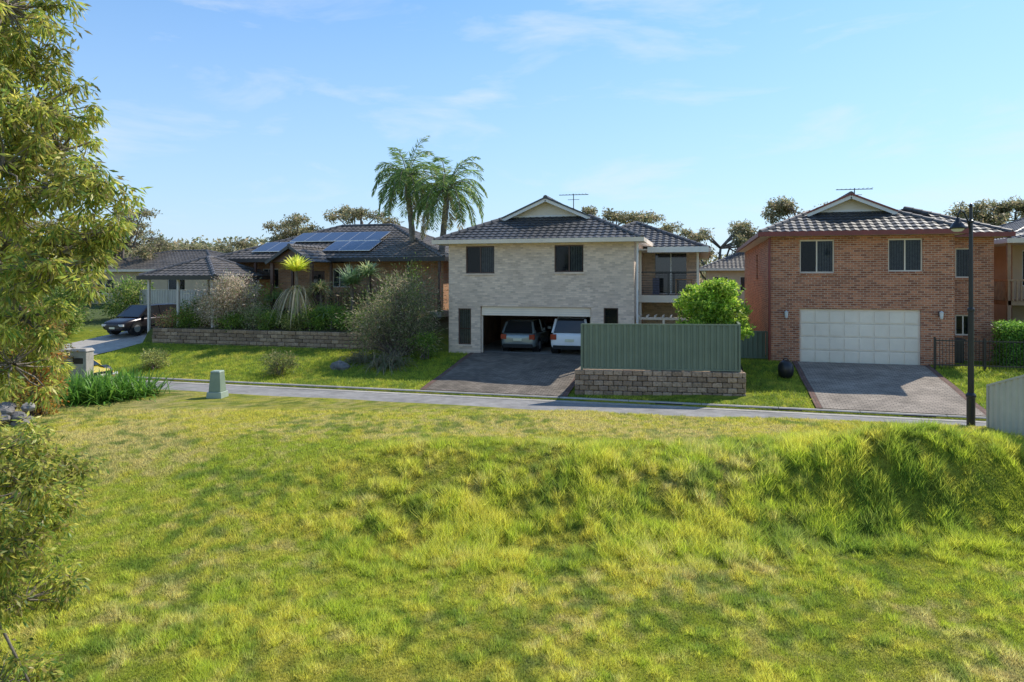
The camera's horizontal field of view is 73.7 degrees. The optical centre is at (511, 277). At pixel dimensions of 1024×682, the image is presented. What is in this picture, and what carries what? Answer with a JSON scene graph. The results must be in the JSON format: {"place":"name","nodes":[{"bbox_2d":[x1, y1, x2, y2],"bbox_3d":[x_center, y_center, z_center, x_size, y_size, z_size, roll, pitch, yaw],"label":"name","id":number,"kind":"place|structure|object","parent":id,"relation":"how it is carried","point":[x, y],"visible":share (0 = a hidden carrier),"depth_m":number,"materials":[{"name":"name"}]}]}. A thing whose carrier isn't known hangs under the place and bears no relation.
{"place":"outdoors","nodes":[
{"label":"outdoors","id":0,"kind":"place"},
{"bbox_2d":[0,329,146,366],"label":"driveway","id":1,"kind":"structure","parent":0,"point":[107,343],"depth_m":37.17,"materials":[{"name":"concrete"}]},
{"bbox_2d":[102,303,176,334],"bbox_3d":[-21.802,2.426,40.511,2.107,1.718,4.577,0,0,16],"label":"dark suv","id":2,"kind":"object","parent":1,"relation":"on","point":[131,319],"visible":0.6,"depth_m":39.36,"materials":[{"name":"paint"}]},
{"bbox_2d":[206,370,228,398],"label":"electrical pillar","id":3,"kind":"structure","parent":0,"point":[217,387],"depth_m":22.80,"materials":[{"name":"plastic"}]},
{"bbox_2d":[2,374,985,425],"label":"road","id":4,"kind":"structure","parent":0,"point":[520,404],"depth_m":23.35,"materials":[{"name":"asphalt"}]},
{"bbox_2d":[421,352,580,395],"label":"driveway","id":5,"kind":"structure","parent":0,"point":[525,373],"depth_m":27.14,"materials":[{"name":"concrete"}]},
{"bbox_2d":[0,292,1023,681],"bbox_3d":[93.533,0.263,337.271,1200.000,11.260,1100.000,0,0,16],"label":"ground","id":6,"kind":"structure","parent":0,"point":[184,400],"depth_m":12.94,"materials":[{"name":"plant"}]},
{"bbox_2d":[0,402,34,426],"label":"rock edging","id":7,"kind":"object","parent":6,"relation":"on","point":[8,411],"visible":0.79,"depth_m":18.71,"materials":[{"name":"stone"}]},
{"bbox_2d":[0,308,70,415],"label":"orange leaf shrub","id":8,"kind":"object","parent":6,"relation":"on","point":[20,397],"visible":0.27,"depth_m":19.91,"materials":[{"name":"green plant"}]},
{"bbox_2d":[1,289,83,385],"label":"garden shrub","id":9,"kind":"object","parent":6,"relation":"on","point":[47,320],"visible":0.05,"depth_m":24.85,"materials":[{"name":"green plant"}]},
{"bbox_2d":[0,411,109,681],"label":"eucalyptus sapling","id":10,"kind":"object","parent":6,"relation":"on","point":[41,477],"visible":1,"depth_m":7.09,"materials":[{"name":"green plant"}]},
{"bbox_2d":[31,279,95,321],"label":"boundary shrub","id":11,"kind":"object","parent":6,"relation":"on","point":[64,294],"visible":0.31,"depth_m":44.44,"materials":[{"name":"green plant"}]},
{"bbox_2d":[16,374,114,408],"bbox_3d":[-14.183,3.685,21.985,3.318,1.335,3.162,0,0,-16],"label":"agapanthus","id":12,"kind":"object","parent":6,"relation":"on","point":[72,400],"visible":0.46,"depth_m":21.83,"materials":[{"name":"green plant"}]},
{"bbox_2d":[41,304,93,337],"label":"boundary shrub","id":13,"kind":"object","parent":6,"relation":"on","point":[77,323],"visible":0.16,"depth_m":39.35,"materials":[{"name":"green plant"}]},
{"bbox_2d":[0,0,151,411],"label":"eucalyptus tree","id":14,"kind":"object","parent":6,"relation":"on","point":[43,118],"visible":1,"depth_m":8.38,"materials":[{"name":"green plant"}]},
{"bbox_2d":[69,348,94,377],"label":"letterbox pillar","id":15,"kind":"structure","parent":6,"relation":"on","point":[83,358],"depth_m":24.79,"materials":[{"name":"concrete"}]},
{"bbox_2d":[30,211,140,303],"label":"gum tree","id":16,"kind":"object","parent":6,"relation":"on","point":[128,218],"visible":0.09,"depth_m":55.00,"materials":[{"name":"green plant"}]},
{"bbox_2d":[56,374,160,407],"bbox_3d":[-13.304,3.756,22.333,3.438,1.346,3.561,0,0,16],"label":"agapanthus","id":17,"kind":"object","parent":6,"relation":"on","point":[99,394],"visible":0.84,"depth_m":21.94,"materials":[{"name":"green plant"}]},
{"bbox_2d":[70,367,171,404],"bbox_3d":[-13.359,3.681,22.782,4.071,1.359,3.179,0,0,-13],"label":"agapanthus","id":18,"kind":"object","parent":6,"relation":"on","point":[120,382],"visible":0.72,"depth_m":22.67,"materials":[{"name":"green plant"}]},
{"bbox_2d":[80,208,162,259],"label":"gum tree","id":19,"kind":"object","parent":6,"relation":"on","point":[145,250],"visible":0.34,"depth_m":57.42,"materials":[{"name":"green plant"}]},
{"bbox_2d":[89,274,154,318],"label":"boundary shrub","id":20,"kind":"object","parent":6,"relation":"on","point":[132,288],"visible":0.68,"depth_m":45.57,"materials":[{"name":"green plant"}]},
{"bbox_2d":[79,272,218,303],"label":"walls","id":21,"kind":"structure","parent":6,"relation":"on","point":[163,285],"depth_m":53.44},
{"bbox_2d":[72,249,224,271],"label":"roof","id":22,"kind":"structure","parent":21,"relation":"on","point":[161,260],"depth_m":55.84,"materials":[{"name":"grey tile"}]},
{"bbox_2d":[114,366,193,399],"bbox_3d":[-12.965,3.700,23.460,3.404,1.364,3.167,0,0,16],"label":"agapanthus","id":23,"kind":"object","parent":6,"relation":"on","point":[149,387],"visible":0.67,"depth_m":23.38,"materials":[{"name":"green plant"}]},
{"bbox_2d":[137,347,175,369],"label":"lawn shrub","id":24,"kind":"object","parent":6,"relation":"on","point":[154,359],"visible":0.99,"depth_m":30.10,"materials":[{"name":"green plant"}]},
{"bbox_2d":[117,228,195,254],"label":"gum tree","id":25,"kind":"object","parent":6,"relation":"on","point":[159,242],"visible":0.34,"depth_m":60.26,"materials":[{"name":"green plant"}]},
{"bbox_2d":[152,304,192,327],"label":"garden bush","id":26,"kind":"object","parent":6,"relation":"on","point":[165,321],"visible":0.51,"depth_m":36.40,"materials":[{"name":"green plant"}]},
{"bbox_2d":[139,289,217,307],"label":"pale metal fence","id":27,"kind":"object","parent":6,"relation":"on","point":[163,296],"visible":0.23,"depth_m":44.82,"materials":[{"name":"metal"}]},
{"bbox_2d":[169,307,208,328],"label":"garden bush","id":28,"kind":"object","parent":6,"relation":"on","point":[190,322],"visible":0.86,"depth_m":36.04,"materials":[{"name":"green plant"}]},
{"bbox_2d":[156,240,234,251],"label":"gum tree","id":29,"kind":"object","parent":6,"relation":"on","point":[219,248],"visible":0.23,"depth_m":74.04,"materials":[{"name":"green plant"}]},
{"bbox_2d":[136,255,275,332],"bbox_3d":[-17.080,1.118,38.697,5.000,4.790,5.450,0,0,16],"label":"carport","id":30,"kind":"object","parent":6,"relation":"on","point":[208,266],"visible":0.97,"depth_m":37.04,"materials":[{"name":"grey tile"}]},
{"bbox_2d":[184,264,272,327],"bbox_3d":[-14.989,1.106,36.016,4.456,3.683,3.954,0,0,16],"label":"flowering shrub","id":31,"kind":"object","parent":6,"relation":"on","point":[229,299],"visible":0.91,"depth_m":35.56,"materials":[{"name":"beige plant"}]},
{"bbox_2d":[212,311,251,331],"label":"garden bush","id":32,"kind":"object","parent":6,"relation":"on","point":[233,323],"visible":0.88,"depth_m":35.14,"materials":[{"name":"green plant"}]},
{"bbox_2d":[220,239,254,252],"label":"gum tree","id":33,"kind":"object","parent":6,"relation":"on","point":[240,245],"visible":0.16,"depth_m":70.79,"materials":[{"name":"green plant"}]},
{"bbox_2d":[231,300,272,329],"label":"garden bush","id":34,"kind":"object","parent":6,"relation":"on","point":[253,318],"visible":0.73,"depth_m":35.03,"materials":[{"name":"green plant"}]},
{"bbox_2d":[152,328,388,349],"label":"retaining wall","id":35,"kind":"structure","parent":6,"relation":"on","point":[310,339],"depth_m":34.23,"materials":[{"name":"stone"}]},
{"bbox_2d":[254,305,288,330],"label":"garden bush","id":36,"kind":"object","parent":6,"relation":"on","point":[273,315],"visible":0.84,"depth_m":34.66,"materials":[{"name":"green plant"}]},
{"bbox_2d":[257,349,302,376],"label":"lawn shrub","id":37,"kind":"object","parent":6,"relation":"on","point":[275,362],"visible":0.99,"depth_m":28.37,"materials":[{"name":"green plant"}]},
{"bbox_2d":[262,213,323,241],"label":"gum tree","id":38,"kind":"object","parent":6,"relation":"on","point":[292,224],"visible":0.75,"depth_m":61.68,"materials":[{"name":"green plant"}]},
{"bbox_2d":[275,307,310,330],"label":"garden bush","id":39,"kind":"object","parent":6,"relation":"on","point":[294,325],"visible":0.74,"depth_m":34.16,"materials":[{"name":"green plant"}]},
{"bbox_2d":[269,285,317,327],"bbox_3d":[-11.115,1.538,35.041,2.893,2.379,2.945,0,0,-27],"label":"dry skirt dracaena","id":40,"kind":"object","parent":6,"relation":"on","point":[296,296],"visible":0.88,"depth_m":34.52,"materials":[{"name":"beige plant"}]},
{"bbox_2d":[281,254,312,285],"bbox_3d":[-10.970,0.574,35.180,2.319,3.761,1.958,0,0,-23],"label":"golden dracaena","id":41,"kind":"object","parent":6,"relation":"on","point":[296,264],"visible":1,"depth_m":34.95,"materials":[{"name":"yellow plant"}]},
{"bbox_2d":[283,303,332,330],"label":"garden bush","id":42,"kind":"object","parent":6,"relation":"on","point":[309,326],"visible":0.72,"depth_m":34.14,"materials":[{"name":"green plant"}]},
{"bbox_2d":[301,279,346,306],"bbox_3d":[-9.973,1.198,35.392,2.518,2.264,2.510,0,0,16],"label":"cordyline","id":43,"kind":"object","parent":6,"relation":"on","point":[321,286],"visible":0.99,"depth_m":35.26,"materials":[{"name":"green plant"}]},
{"bbox_2d":[306,301,351,329],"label":"garden bush","id":44,"kind":"object","parent":6,"relation":"on","point":[331,321],"visible":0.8,"depth_m":34.02,"materials":[{"name":"green plant"}]},
{"bbox_2d":[223,257,448,316],"bbox_3d":[-9.452,0.595,42.626,14.800,3.410,12.900,0,0,16],"label":"verandah","id":45,"kind":"object","parent":6,"relation":"on","point":[255,261],"visible":0.23,"depth_m":37.05,"materials":[{"name":"beige paint"}]},
{"bbox_2d":[239,261,448,309],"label":"walls","id":46,"kind":"structure","parent":6,"relation":"on","point":[284,276],"depth_m":38.99,"materials":[{"name":"beige brick"}]},
{"bbox_2d":[216,223,448,263],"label":"roof","id":47,"kind":"structure","parent":46,"relation":"on","point":[395,242],"depth_m":38.98,"materials":[{"name":"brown tile"}]},
{"bbox_2d":[252,231,390,251],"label":"solar panels","id":48,"kind":"object","parent":47,"relation":"on","point":[357,241],"visible":0.99,"depth_m":40.74,"materials":[{"name":"glass"}]},
{"bbox_2d":[318,277,370,314],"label":"garden bush","id":49,"kind":"object","parent":6,"relation":"on","point":[347,301],"visible":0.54,"depth_m":36.19,"materials":[{"name":"green plant"}]},
{"bbox_2d":[329,305,369,331],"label":"garden bush","id":50,"kind":"object","parent":6,"relation":"on","point":[347,324],"visible":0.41,"depth_m":33.56,"materials":[{"name":"green plant"}]},
{"bbox_2d":[335,263,372,318],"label":"yucca","id":51,"kind":"object","parent":6,"relation":"on","point":[353,279],"visible":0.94,"depth_m":34.68,"materials":[{"name":"green plant"}]},
{"bbox_2d":[335,350,384,367],"bbox_3d":[-6.587,4.024,30.346,3.044,1.609,3.691,0,0,16],"label":"flax","id":52,"kind":"object","parent":6,"relation":"on","point":[360,356],"visible":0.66,"depth_m":30.22,"materials":[{"name":"green plant"}]},
{"bbox_2d":[323,204,404,225],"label":"gum tree","id":53,"kind":"object","parent":6,"relation":"on","point":[343,212],"visible":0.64,"depth_m":61.93,"materials":[{"name":"green plant"}]},
{"bbox_2d":[3,234,728,282],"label":"distant trees","id":54,"kind":"object","parent":6,"relation":"on","point":[264,241],"visible":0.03,"depth_m":100.87,"materials":[{"name":"green plant"}]},
{"bbox_2d":[347,260,394,316],"bbox_3d":[-7.283,0.708,34.312,3.186,3.344,2.669,0,0,16],"label":"yucca","id":55,"kind":"object","parent":6,"relation":"on","point":[367,270],"visible":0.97,"depth_m":34.29,"materials":[{"name":"green plant"}]},
{"bbox_2d":[339,351,421,374],"bbox_3d":[-5.254,4.167,29.572,4.790,2.151,4.300,0,0,16],"label":"flax","id":56,"kind":"object","parent":6,"relation":"on","point":[384,363],"visible":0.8,"depth_m":29.09,"materials":[{"name":"green plant"}]},
{"bbox_2d":[335,254,448,361],"bbox_3d":[-5.391,1.602,31.415,5.864,5.631,4.770,0,0,16],"label":"dry shrub","id":57,"kind":"object","parent":6,"relation":"on","point":[401,320],"visible":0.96,"depth_m":30.79,"materials":[{"name":"green plant"}]},
{"bbox_2d":[374,249,427,310],"bbox_3d":[-5.700,0.916,35.562,3.152,4.872,2.040,0,0,16],"label":"shrub","id":58,"kind":"object","parent":6,"relation":"on","point":[413,265],"visible":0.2,"depth_m":35.54,"materials":[{"name":"green plant"}]},
{"bbox_2d":[371,136,441,241],"bbox_3d":[-6.071,-3.184,39.545,4.343,9.969,4.298,0,0,16],"label":"palm tree","id":59,"kind":"object","parent":6,"relation":"on","point":[401,180],"visible":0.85,"depth_m":38.98,"materials":[{"name":"green plant"}]},
{"bbox_2d":[407,330,441,359],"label":"garden bush","id":60,"kind":"object","parent":6,"relation":"on","point":[427,348],"visible":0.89,"depth_m":30.32,"materials":[{"name":"green plant"}]},
{"bbox_2d":[409,155,487,251],"bbox_3d":[-3.547,-2.499,38.389,4.831,8.599,4.876,0,0,16],"label":"palm tree","id":61,"kind":"object","parent":6,"relation":"on","point":[447,184],"visible":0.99,"depth_m":37.73,"materials":[{"name":"green plant"}]},
{"bbox_2d":[3,373,985,422],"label":"gutter channel","id":62,"kind":"object","parent":6,"relation":"on","point":[891,417],"visible":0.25,"depth_m":23.29,"materials":[{"name":"concrete"}]},
{"bbox_2d":[483,306,580,354],"bbox_3d":[2.144,2.290,33.775,7.880,2.580,6.760,0,0,16],"label":"garage interior","id":63,"kind":"object","parent":6,"relation":"on","point":[493,326],"visible":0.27,"depth_m":35.45,"materials":[{"name":"black"}]},
{"bbox_2d":[501,318,551,351],"bbox_3d":[0.799,2.711,33.191,1.960,1.501,4.135,0,0,16],"label":"hatchback car","id":64,"kind":"object","parent":63,"relation":"in","point":[534,334],"visible":0.96,"depth_m":31.45,"materials":[{"name":"paint"}]},
{"bbox_2d":[550,316,589,353],"bbox_3d":[3.128,2.609,32.234,2.090,1.718,4.535,0,0,16],"label":"white suv","id":65,"kind":"object","parent":63,"relation":"in","point":[566,332],"visible":0.53,"depth_m":30.23,"materials":[{"name":"paint"}]},
{"bbox_2d":[117,376,985,418],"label":"kerb","id":66,"kind":"structure","parent":6,"relation":"on","point":[982,417],"depth_m":23.55,"materials":[{"name":"concrete"}]},
{"bbox_2d":[449,242,699,353],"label":"walls","id":67,"kind":"structure","parent":6,"relation":"on","point":[524,274],"depth_m":30.42,"materials":[{"name":"beige brick"}]},
{"bbox_2d":[457,308,471,346],"bbox_3d":[-2.083,2.270,31.518,0.720,1.740,0.710,0,0,16],"label":"window","id":68,"kind":"structure","parent":67,"relation":"attached to","point":[464,322],"depth_m":31.36,"materials":[{"name":"black glass"}]},
{"bbox_2d":[465,246,494,274],"bbox_3d":[-1.370,-0.775,31.320,1.460,1.330,0.710,0,0,16],"label":"window","id":69,"kind":"structure","parent":67,"relation":"attached to","point":[479,260],"depth_m":31.22,"materials":[{"name":"black glass"}]},
{"bbox_2d":[482,306,590,351],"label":"open garage door","id":70,"kind":"structure","parent":67,"relation":"attached to","point":[547,311],"depth_m":30.43,"materials":[{"name":"paint"}]},
{"bbox_2d":[553,245,583,273],"bbox_3d":[2.576,-0.800,30.226,1.390,1.280,0.710,0,0,16],"label":"window","id":71,"kind":"structure","parent":67,"relation":"attached to","point":[568,259],"depth_m":30.39,"materials":[{"name":"black glass"}]},
{"bbox_2d":[432,237,710,323],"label":"gutters and soffit","id":72,"kind":"object","parent":67,"relation":"attached to","point":[643,241],"visible":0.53,"depth_m":29.68,"materials":[{"name":"beige paint"}]},
{"bbox_2d":[433,195,710,248],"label":"roof","id":73,"kind":"structure","parent":67,"relation":"on","point":[545,216],"depth_m":31.57,"materials":[{"name":"grey tile"}]},
{"bbox_2d":[604,308,617,323],"bbox_3d":[4.349,2.045,29.734,0.730,1.490,0.710,0,0,16],"label":"window","id":74,"kind":"structure","parent":67,"relation":"attached to","point":[610,315],"depth_m":30.03,"materials":[{"name":"black glass"}]},
{"bbox_2d":[638,246,708,323],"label":"balcony","id":75,"kind":"structure","parent":67,"relation":"attached to","point":[668,298],"depth_m":30.42,"materials":[{"name":"beige paint"}]},
{"bbox_2d":[653,253,692,294],"bbox_3d":[7.693,-0.230,32.698,1.850,2.060,1.930,0,0,16],"label":"sliding door and furniture","id":76,"kind":"structure","parent":75,"relation":"on","point":[669,262],"depth_m":33.60,"materials":[{"name":"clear glass"}]},
{"bbox_2d":[581,205,665,225],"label":"gum tree","id":77,"kind":"object","parent":6,"relation":"on","point":[618,217],"visible":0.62,"depth_m":59.84,"materials":[{"name":"green plant"}]},
{"bbox_2d":[575,369,745,395],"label":"retaining wall","id":78,"kind":"structure","parent":6,"relation":"on","point":[617,382],"depth_m":23.95,"materials":[{"name":"stone"}]},
{"bbox_2d":[581,323,740,372],"bbox_3d":[5.200,2.482,24.066,5.529,1.735,0.098,0,0,8],"label":"green metal fence","id":79,"kind":"object","parent":78,"relation":"on","point":[697,347],"visible":1,"depth_m":24.03,"materials":[{"name":"metal"}]},
{"bbox_2d":[578,366,743,387],"bbox_3d":[5.776,3.750,26.235,5.790,0.900,5.150,0,0,16],"label":"garden bed","id":80,"kind":"object","parent":6,"relation":"on","point":[742,370],"visible":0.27,"depth_m":24.30,"materials":[{"name":"brown soil"}]},
{"bbox_2d":[672,277,756,340],"bbox_3d":[7.693,1.909,26.096,3.125,4.038,2.500,0,0,16],"label":"lemon tree","id":81,"kind":"object","parent":80,"relation":"on","point":[714,301],"visible":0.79,"depth_m":25.63,"materials":[{"name":"green plant"}]},
{"bbox_2d":[656,221,716,260],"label":"gum tree","id":82,"kind":"object","parent":6,"relation":"on","point":[669,228],"visible":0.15,"depth_m":58.89,"materials":[{"name":"green plant"}]},
{"bbox_2d":[677,219,758,279],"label":"gum tree","id":83,"kind":"object","parent":6,"relation":"on","point":[742,228],"visible":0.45,"depth_m":59.78,"materials":[{"name":"green plant"}]},
{"bbox_2d":[706,271,744,304],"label":"walls","id":84,"kind":"structure","parent":6,"relation":"on","point":[735,275],"depth_m":55.24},
{"bbox_2d":[700,252,744,271],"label":"roof","id":85,"kind":"structure","parent":84,"relation":"on","point":[734,262],"depth_m":55.64,"materials":[{"name":"grey tile"}]},
{"bbox_2d":[741,331,767,358],"bbox_3d":[10.236,2.913,29.331,1.420,1.275,0.090,0,0,16],"label":"green metal fence","id":86,"kind":"object","parent":6,"relation":"on","point":[753,346],"visible":0.54,"depth_m":29.24,"materials":[{"name":"metal"}]},
{"bbox_2d":[778,358,793,378],"bbox_3d":[10.261,3.384,25.588,0.580,0.736,0.565,0,0,16],"label":"compost bin","id":87,"kind":"object","parent":6,"relation":"on","point":[786,368],"visible":0.99,"depth_m":25.39,"materials":[{"name":"black plastic"}]},
{"bbox_2d":[760,195,830,224],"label":"gum tree","id":88,"kind":"object","parent":6,"relation":"on","point":[780,208],"visible":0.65,"depth_m":60.09,"materials":[{"name":"green plant"}]},
{"bbox_2d":[745,234,993,366],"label":"walls","id":89,"kind":"structure","parent":6,"relation":"on","point":[861,278],"depth_m":27.61,"materials":[{"name":"red brick"}]},
{"bbox_2d":[799,240,835,274],"bbox_3d":[12.457,-0.825,28.005,1.400,1.430,0.710,0,0,16],"label":"window","id":90,"kind":"structure","parent":89,"relation":"attached to","point":[816,257],"depth_m":27.81,"materials":[{"name":"glass"}]},
{"bbox_2d":[800,309,919,364],"bbox_3d":[13.899,2.370,27.388,4.410,2.220,0.068,0,0,16],"label":"garage door","id":91,"kind":"structure","parent":89,"relation":"attached to","point":[871,336],"depth_m":27.34,"materials":[{"name":"paint"}]},
{"bbox_2d":[793,306,928,309],"bbox_3d":[13.869,1.202,27.277,4.950,0.105,0.013,0,0,16],"label":"lintel course","id":92,"kind":"object","parent":89,"relation":"attached to","point":[852,307],"visible":1,"depth_m":27.29,"materials":[{"name":"red brick"}]},
{"bbox_2d":[737,191,1013,248],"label":"roof","id":93,"kind":"structure","parent":89,"relation":"on","point":[850,210],"depth_m":28.06,"materials":[{"name":"grey tile"}]},
{"bbox_2d":[736,228,1015,361],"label":"gutters and soffit","id":94,"kind":"object","parent":89,"relation":"on","point":[757,238],"visible":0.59,"depth_m":27.52,"materials":[{"name":"white dark red-brown paint"}]},
{"bbox_2d":[887,238,923,273],"bbox_3d":[15.550,-0.850,27.147,1.320,1.380,0.710,0,0,16],"label":"window","id":95,"kind":"structure","parent":89,"relation":"attached to","point":[905,255],"depth_m":26.95,"materials":[{"name":"glass"}]},
{"bbox_2d":[954,315,967,337],"bbox_3d":[18.936,2.020,28.802,0.700,0.940,0.710,0,0,16],"label":"window side","id":96,"kind":"structure","parent":89,"relation":"attached to","point":[961,325],"depth_m":28.99,"materials":[{"name":"beige paint"}]},
{"bbox_2d":[954,248,968,279],"bbox_3d":[18.936,-0.575,28.802,0.700,1.330,0.710,0,0,16],"label":"window side","id":97,"kind":"structure","parent":89,"relation":"attached to","point":[961,263],"depth_m":28.64,"materials":[{"name":"beige paint"}]},
{"bbox_2d":[949,203,975,425],"bbox_3d":[11.865,1.067,17.950,0.667,6.070,0.424,0,0,16],"label":"street lamp","id":98,"kind":"object","parent":6,"relation":"on","point":[957,225],"visible":0.94,"depth_m":17.93,"materials":[{"name":"black metal"}]},
{"bbox_2d":[934,337,1023,370],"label":"metal picket fence","id":99,"kind":"object","parent":6,"relation":"on","point":[983,365],"visible":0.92,"depth_m":25.52,"materials":[{"name":"metal"}]},
{"bbox_2d":[943,198,1023,225],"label":"gum tree","id":100,"kind":"object","parent":6,"relation":"on","point":[1003,210],"visible":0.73,"depth_m":55.66,"materials":[{"name":"green plant"}]},
{"bbox_2d":[966,195,1023,224],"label":"gum tree","id":101,"kind":"object","parent":6,"relation":"on","point":[981,218],"visible":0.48,"depth_m":56.12,"materials":[{"name":"green plant"}]},
{"bbox_2d":[986,375,1023,435],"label":"pale metal fence","id":102,"kind":"object","parent":6,"relation":"on","point":[1005,404],"visible":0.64,"depth_m":16.94,"materials":[{"name":"metal"}]},
{"bbox_2d":[990,318,1023,366],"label":"hedge","id":103,"kind":"object","parent":6,"relation":"on","point":[1010,331],"visible":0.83,"depth_m":26.44,"materials":[{"name":"green plant"}]},
{"bbox_2d":[994,245,1023,346],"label":"walls","id":104,"kind":"structure","parent":6,"relation":"on","point":[1017,312],"depth_m":32.43,"materials":[{"name":"brick"}]},
{"bbox_2d":[994,230,1023,246],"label":"roof","id":105,"kind":"structure","parent":104,"relation":"on","point":[1018,239],"depth_m":30.11,"materials":[{"name":"metal"}]},
{"bbox_2d":[994,243,1023,320],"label":"deck","id":106,"kind":"structure","parent":6,"relation":"on","point":[1002,291],"depth_m":29.80,"materials":[{"name":"wood"}]},
{"bbox_2d":[1,0,1023,262],"label":"sky","id":107,"kind":"structure","parent":0,"point":[238,116],"materials":[{"name":"blue"}]},
{"bbox_2d":[94,342,1023,408],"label":"verge grass","id":108,"kind":"structure","parent":0,"point":[118,352],"depth_m":28.64,"materials":[{"name":"plant"}]},
{"bbox_2d":[792,361,985,415],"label":"driveway","id":109,"kind":"structure","parent":0,"point":[889,387],"depth_m":23.64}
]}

